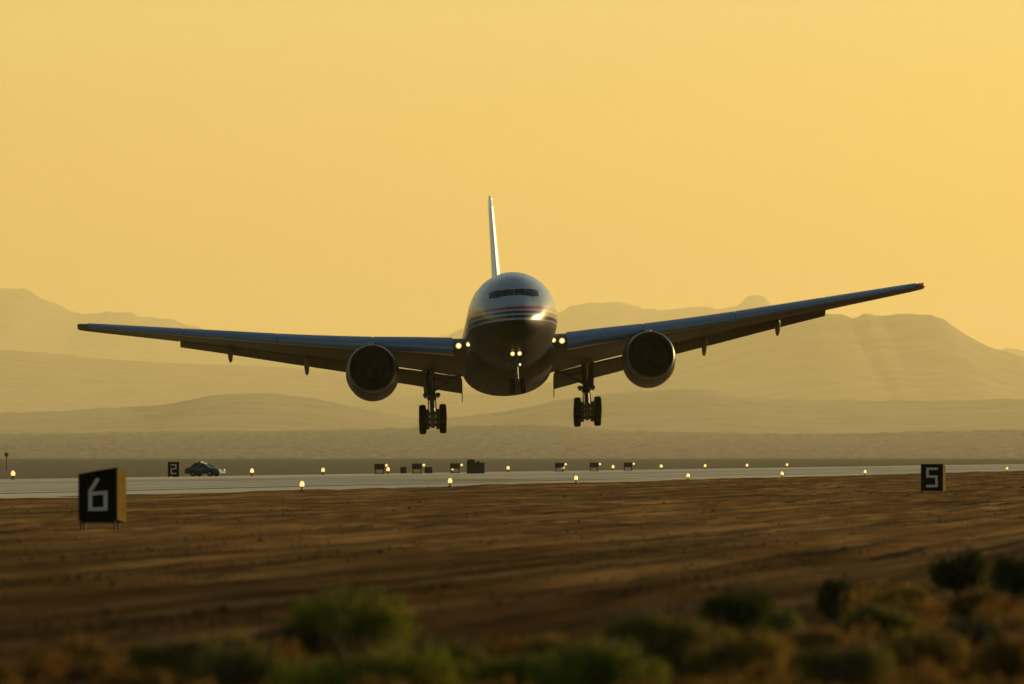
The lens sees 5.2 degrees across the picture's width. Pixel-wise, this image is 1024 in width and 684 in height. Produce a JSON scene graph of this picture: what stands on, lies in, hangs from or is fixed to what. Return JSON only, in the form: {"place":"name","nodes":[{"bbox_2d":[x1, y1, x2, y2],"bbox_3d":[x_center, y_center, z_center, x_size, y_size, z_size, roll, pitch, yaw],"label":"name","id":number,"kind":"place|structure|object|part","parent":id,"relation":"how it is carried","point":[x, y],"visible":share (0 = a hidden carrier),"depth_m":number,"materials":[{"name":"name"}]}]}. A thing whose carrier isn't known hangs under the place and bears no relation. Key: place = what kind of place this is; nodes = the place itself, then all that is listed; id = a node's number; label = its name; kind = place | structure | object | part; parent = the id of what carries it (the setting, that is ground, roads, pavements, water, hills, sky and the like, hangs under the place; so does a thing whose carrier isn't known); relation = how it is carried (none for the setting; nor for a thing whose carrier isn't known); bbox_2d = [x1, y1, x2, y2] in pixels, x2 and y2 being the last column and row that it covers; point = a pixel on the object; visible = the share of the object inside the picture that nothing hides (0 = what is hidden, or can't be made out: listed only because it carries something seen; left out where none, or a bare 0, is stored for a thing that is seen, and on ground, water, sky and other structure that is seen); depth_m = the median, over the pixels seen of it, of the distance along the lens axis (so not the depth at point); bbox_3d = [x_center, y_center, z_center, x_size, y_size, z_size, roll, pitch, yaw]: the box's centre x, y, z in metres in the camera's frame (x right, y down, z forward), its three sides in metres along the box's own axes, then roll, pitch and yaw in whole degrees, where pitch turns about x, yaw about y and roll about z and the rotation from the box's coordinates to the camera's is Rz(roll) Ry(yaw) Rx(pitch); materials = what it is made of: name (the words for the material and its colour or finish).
{"place":"outdoors","nodes":[
{"label":"outdoors","id":0,"kind":"place"},
{"bbox_2d":[0,350,476,412],"bbox_3d":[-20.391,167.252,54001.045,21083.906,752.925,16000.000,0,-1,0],"label":"hills","id":1,"kind":"structure","parent":0,"point":[36,381],"depth_m":55989.89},
{"bbox_2d":[77,195,925,433],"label":"airliner","id":2,"kind":"object","parent":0,"point":[510,343],"visible":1,"depth_m":800.87,"materials":[{"name":"silver metal"}]},
{"bbox_2d":[0,458,1023,683],"bbox_3d":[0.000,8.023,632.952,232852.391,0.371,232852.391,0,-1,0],"label":"ground","id":3,"kind":"structure","parent":0,"point":[543,607],"depth_m":213.76,"materials":[{"name":"brown soil"}]},
{"bbox_2d":[78,467,125,529],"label":"distance sign","id":4,"kind":"object","parent":3,"relation":"on","point":[101,496],"visible":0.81,"depth_m":253.33,"materials":[{"name":"black metal"}]},
{"bbox_2d":[168,462,178,476],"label":"distance sign","id":5,"kind":"object","parent":3,"relation":"on","point":[173,469],"visible":0.88,"depth_m":879.62,"materials":[{"name":"black"}]},
{"bbox_2d":[124,629,229,683],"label":"desert shrub","id":6,"kind":"object","parent":3,"relation":"on","point":[172,657],"visible":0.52,"depth_m":79.67,"materials":[{"name":"green plant"}]},
{"bbox_2d":[195,631,258,652],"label":"desert shrub","id":7,"kind":"object","parent":3,"relation":"on","point":[237,638],"visible":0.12,"depth_m":87.84,"materials":[{"name":"green plant"}]},
{"bbox_2d":[179,633,308,683],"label":"desert shrub","id":8,"kind":"object","parent":3,"relation":"on","point":[249,665],"visible":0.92,"depth_m":75.91,"materials":[{"name":"green plant"}]},
{"bbox_2d":[253,619,326,666],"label":"desert shrub","id":9,"kind":"object","parent":3,"relation":"on","point":[311,649],"visible":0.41,"depth_m":89.53,"materials":[{"name":"green plant"}]},
{"bbox_2d":[299,481,304,490],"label":"runway light","id":10,"kind":"object","parent":3,"relation":"on","point":[301,484],"visible":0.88,"depth_m":517.01,"materials":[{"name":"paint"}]},
{"bbox_2d":[274,573,423,665],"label":"desert shrub","id":11,"kind":"object","parent":3,"relation":"on","point":[374,614],"visible":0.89,"depth_m":89.39,"materials":[{"name":"green plant"}]},
{"bbox_2d":[264,628,473,683],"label":"desert shrub","id":12,"kind":"object","parent":3,"relation":"on","point":[417,667],"visible":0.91,"depth_m":75.12,"materials":[{"name":"green plant"}]},
{"bbox_2d":[407,634,494,683],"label":"desert shrub","id":13,"kind":"object","parent":3,"relation":"on","point":[459,650],"visible":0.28,"depth_m":81.05,"materials":[{"name":"green plant"}]},
{"bbox_2d":[0,573,1023,683],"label":"dry scrub","id":14,"kind":"object","parent":3,"relation":"on","point":[115,671],"visible":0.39,"depth_m":83.92,"materials":[{"name":"orange plant"}]},
{"bbox_2d":[0,493,1023,683],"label":"dirt clods","id":15,"kind":"object","parent":3,"relation":"on","point":[222,619],"visible":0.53,"depth_m":156.21,"materials":[{"name":"brown soil"}]},
{"bbox_2d":[0,464,1023,497],"bbox_3d":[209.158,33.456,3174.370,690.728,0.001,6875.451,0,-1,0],"label":"runway shoulder","id":16,"kind":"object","parent":3,"relation":"on","point":[165,491],"visible":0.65,"depth_m":798.93},
{"bbox_2d":[11,471,14,479],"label":"runway light","id":17,"kind":"object","parent":16,"relation":"on","point":[12,474],"visible":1,"depth_m":792.05,"materials":[{"name":"glass"}]},
{"bbox_2d":[184,461,225,475],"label":"parked car","id":18,"kind":"object","parent":16,"relation":"on","point":[199,468],"visible":1,"depth_m":921.82,"materials":[{"name":"teal paint"}]},
{"bbox_2d":[374,464,387,473],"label":"equipment box","id":19,"kind":"object","parent":16,"relation":"on","point":[379,466],"visible":0.94,"depth_m":1043.26,"materials":[{"name":"paint"}]},
{"bbox_2d":[400,467,406,472],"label":"equipment crate","id":20,"kind":"object","parent":16,"relation":"on","point":[403,469],"visible":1,"depth_m":1079.13,"materials":[{"name":"paint"}]},
{"bbox_2d":[412,464,424,473],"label":"equipment box","id":21,"kind":"object","parent":16,"relation":"on","point":[416,466],"visible":1,"depth_m":1070.84,"materials":[{"name":"paint"}]},
{"bbox_2d":[425,467,431,472],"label":"equipment crate","id":22,"kind":"object","parent":16,"relation":"on","point":[428,469],"visible":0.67,"depth_m":1091.50,"materials":[{"name":"brown metal"}]},
{"bbox_2d":[425,468,430,472],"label":"door","id":23,"kind":"structure","parent":22,"relation":"in","point":[427,470],"depth_m":1091.51,"materials":[{"name":"brown metal"}]},
{"bbox_2d":[450,463,462,472],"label":"equipment box","id":24,"kind":"object","parent":16,"relation":"on","point":[455,465],"visible":0.93,"depth_m":1100.31,"materials":[{"name":"paint"}]},
{"bbox_2d":[466,459,475,473],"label":"equipment cabinet","id":25,"kind":"object","parent":16,"relation":"on","point":[470,466],"visible":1,"depth_m":1066.96,"materials":[{"name":"metal"}]},
{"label":"door","id":26,"kind":"part","parent":25,"relation":"part of","materials":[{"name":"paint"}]},
{"bbox_2d":[475,461,479,472],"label":"equipment cabinet","id":27,"kind":"object","parent":16,"relation":"on","point":[477,466],"visible":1,"depth_m":1072.99,"materials":[{"name":"brown metal"}]},
{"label":"door","id":28,"kind":"part","parent":27,"relation":"part of","materials":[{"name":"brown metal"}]},
{"bbox_2d":[480,463,484,472],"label":"equipment cabinet","id":29,"kind":"object","parent":16,"relation":"on","point":[482,467],"visible":1,"depth_m":1079.13,"materials":[{"name":"metal"}]},
{"bbox_2d":[555,463,566,471],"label":"equipment box","id":30,"kind":"object","parent":16,"relation":"on","point":[559,465],"visible":0.92,"depth_m":1190.41,"materials":[{"name":"paint"}]},
{"bbox_2d":[590,463,600,470],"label":"equipment box","id":31,"kind":"object","parent":16,"relation":"on","point":[593,465],"visible":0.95,"depth_m":1223.49,"materials":[{"name":"paint"}]},
{"bbox_2d":[623,462,634,470],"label":"equipment box","id":32,"kind":"object","parent":16,"relation":"on","point":[628,464],"visible":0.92,"depth_m":1257.94,"materials":[{"name":"paint"}]},
{"bbox_2d":[465,650,565,683],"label":"desert shrub","id":33,"kind":"object","parent":3,"relation":"on","point":[498,669],"visible":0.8,"depth_m":77.03,"materials":[{"name":"green plant"}]},
{"bbox_2d":[516,631,598,659],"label":"desert shrub","id":34,"kind":"object","parent":3,"relation":"on","point":[539,645],"visible":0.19,"depth_m":86.22,"materials":[{"name":"green plant"}]},
{"bbox_2d":[520,631,671,683],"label":"desert shrub","id":35,"kind":"object","parent":3,"relation":"on","point":[608,663],"visible":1,"depth_m":76.40,"materials":[{"name":"green plant"}]},
{"bbox_2d":[596,589,716,683],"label":"desert shrub","id":36,"kind":"object","parent":3,"relation":"on","point":[670,644],"visible":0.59,"depth_m":80.30,"materials":[{"name":"green plant"}]},
{"bbox_2d":[683,615,732,643],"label":"desert shrub","id":37,"kind":"object","parent":3,"relation":"on","point":[719,630],"visible":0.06,"depth_m":91.27,"materials":[{"name":"green plant"}]},
{"bbox_2d":[678,622,795,683],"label":"desert shrub","id":38,"kind":"object","parent":3,"relation":"on","point":[749,649],"visible":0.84,"depth_m":77.72,"materials":[{"name":"green plant"}]},
{"bbox_2d":[691,576,784,638],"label":"desert shrub","id":39,"kind":"object","parent":3,"relation":"on","point":[742,613],"visible":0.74,"depth_m":100.90,"materials":[{"name":"green plant"}]},
{"bbox_2d":[758,606,804,637],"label":"desert shrub","id":40,"kind":"object","parent":3,"relation":"on","point":[775,619],"visible":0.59,"depth_m":97.83,"materials":[{"name":"green plant"}]},
{"bbox_2d":[780,620,851,653],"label":"desert shrub","id":41,"kind":"object","parent":3,"relation":"on","point":[833,636],"visible":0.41,"depth_m":86.21,"materials":[{"name":"green plant"}]},
{"bbox_2d":[813,575,863,621],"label":"desert shrub","id":42,"kind":"object","parent":3,"relation":"on","point":[828,601],"visible":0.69,"depth_m":115.77,"materials":[{"name":"green plant"}]},
{"bbox_2d":[790,631,897,683],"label":"desert shrub","id":43,"kind":"object","parent":3,"relation":"on","point":[864,661],"visible":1,"depth_m":74.13,"materials":[{"name":"green plant"}]},
{"bbox_2d":[833,595,925,642],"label":"desert shrub","id":44,"kind":"object","parent":3,"relation":"on","point":[894,618],"visible":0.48,"depth_m":95.28,"materials":[{"name":"green plant"}]},
{"bbox_2d":[870,581,934,618],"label":"desert shrub","id":45,"kind":"object","parent":3,"relation":"on","point":[918,592],"visible":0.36,"depth_m":110.29,"materials":[{"name":"green plant"}]},
{"bbox_2d":[883,616,979,672],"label":"desert shrub","id":46,"kind":"object","parent":3,"relation":"on","point":[936,646],"visible":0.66,"depth_m":81.03,"materials":[{"name":"green plant"}]},
{"bbox_2d":[921,464,945,493],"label":"distance sign","id":47,"kind":"object","parent":3,"relation":"on","point":[933,477],"visible":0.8,"depth_m":492.22,"materials":[{"name":"black"}]},
{"bbox_2d":[927,539,989,596],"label":"desert shrub","id":48,"kind":"object","parent":3,"relation":"on","point":[969,569],"visible":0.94,"depth_m":133.61,"materials":[{"name":"green plant"}]},
{"bbox_2d":[934,614,1003,654],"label":"desert shrub","id":49,"kind":"object","parent":3,"relation":"on","point":[976,637],"visible":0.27,"depth_m":92.11,"materials":[{"name":"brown plant"}]},
{"bbox_2d":[948,580,1021,625],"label":"desert shrub","id":50,"kind":"object","parent":3,"relation":"on","point":[959,606],"visible":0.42,"depth_m":106.57,"materials":[{"name":"green plant"}]},
{"bbox_2d":[954,612,1023,683],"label":"desert shrub","id":51,"kind":"object","parent":3,"relation":"on","point":[1003,657],"visible":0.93,"depth_m":75.79,"materials":[{"name":"orange plant"}]},
{"bbox_2d":[983,547,1023,603],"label":"desert shrub","id":52,"kind":"object","parent":3,"relation":"on","point":[1009,573],"visible":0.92,"depth_m":126.51,"materials":[{"name":"green plant"}]},
{"bbox_2d":[0,389,1023,433],"bbox_3d":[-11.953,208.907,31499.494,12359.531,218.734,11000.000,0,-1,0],"label":"hills","id":53,"kind":"structure","parent":0,"point":[692,410],"depth_m":32057.63,"materials":[{"name":"brown soil"}]},
{"bbox_2d":[0,424,1023,457],"bbox_3d":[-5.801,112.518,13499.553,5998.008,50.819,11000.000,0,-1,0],"label":"scrub plain","id":54,"kind":"structure","parent":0,"point":[510,441],"depth_m":10775.16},
{"bbox_2d":[0,288,1023,386],"bbox_3d":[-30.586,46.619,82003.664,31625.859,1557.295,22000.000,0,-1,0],"label":"mountains","id":55,"kind":"structure","parent":0,"point":[30,321],"depth_m":85330.83,"materials":[{"name":"brown stone"}]},
{"bbox_2d":[0,465,1023,492],"bbox_3d":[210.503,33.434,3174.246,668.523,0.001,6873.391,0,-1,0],"label":"runway","id":56,"kind":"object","parent":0,"point":[33,486],"visible":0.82,"depth_m":824.33,"materials":[{"name":"grey asphalt"}]},
{"bbox_2d":[0,469,991,492],"bbox_3d":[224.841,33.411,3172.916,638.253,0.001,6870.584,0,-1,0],"label":"runway edge stripe","id":57,"kind":"object","parent":56,"relation":"on","point":[437,482],"visible":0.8,"depth_m":695.60,"materials":[{"name":"white paint"}]},
{"bbox_2d":[11,465,992,481],"bbox_3d":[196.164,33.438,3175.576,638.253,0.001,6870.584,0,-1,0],"label":"runway edge stripe","id":58,"kind":"object","parent":56,"relation":"on","point":[438,474],"visible":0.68,"depth_m":945.32,"materials":[{"name":"white paint"}]},
{"bbox_2d":[53,467,983,485],"bbox_3d":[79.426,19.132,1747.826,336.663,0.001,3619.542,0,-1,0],"label":"runway centre line","id":59,"kind":"object","parent":56,"relation":"on","point":[424,478],"visible":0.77,"depth_m":819.27,"materials":[{"name":"white paint"}]},
{"bbox_2d":[0,0,1023,350],"label":"sky","id":60,"kind":"structure","parent":0,"point":[303,167],"materials":[{"name":"yellow"}]},
{"bbox_2d":[20,313,1023,417],"bbox_3d":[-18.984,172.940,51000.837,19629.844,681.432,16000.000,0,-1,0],"label":"mountains","id":61,"kind":"structure","parent":0,"point":[862,357],"depth_m":51624.25,"materials":[{"name":"brown stone"}]}
]}

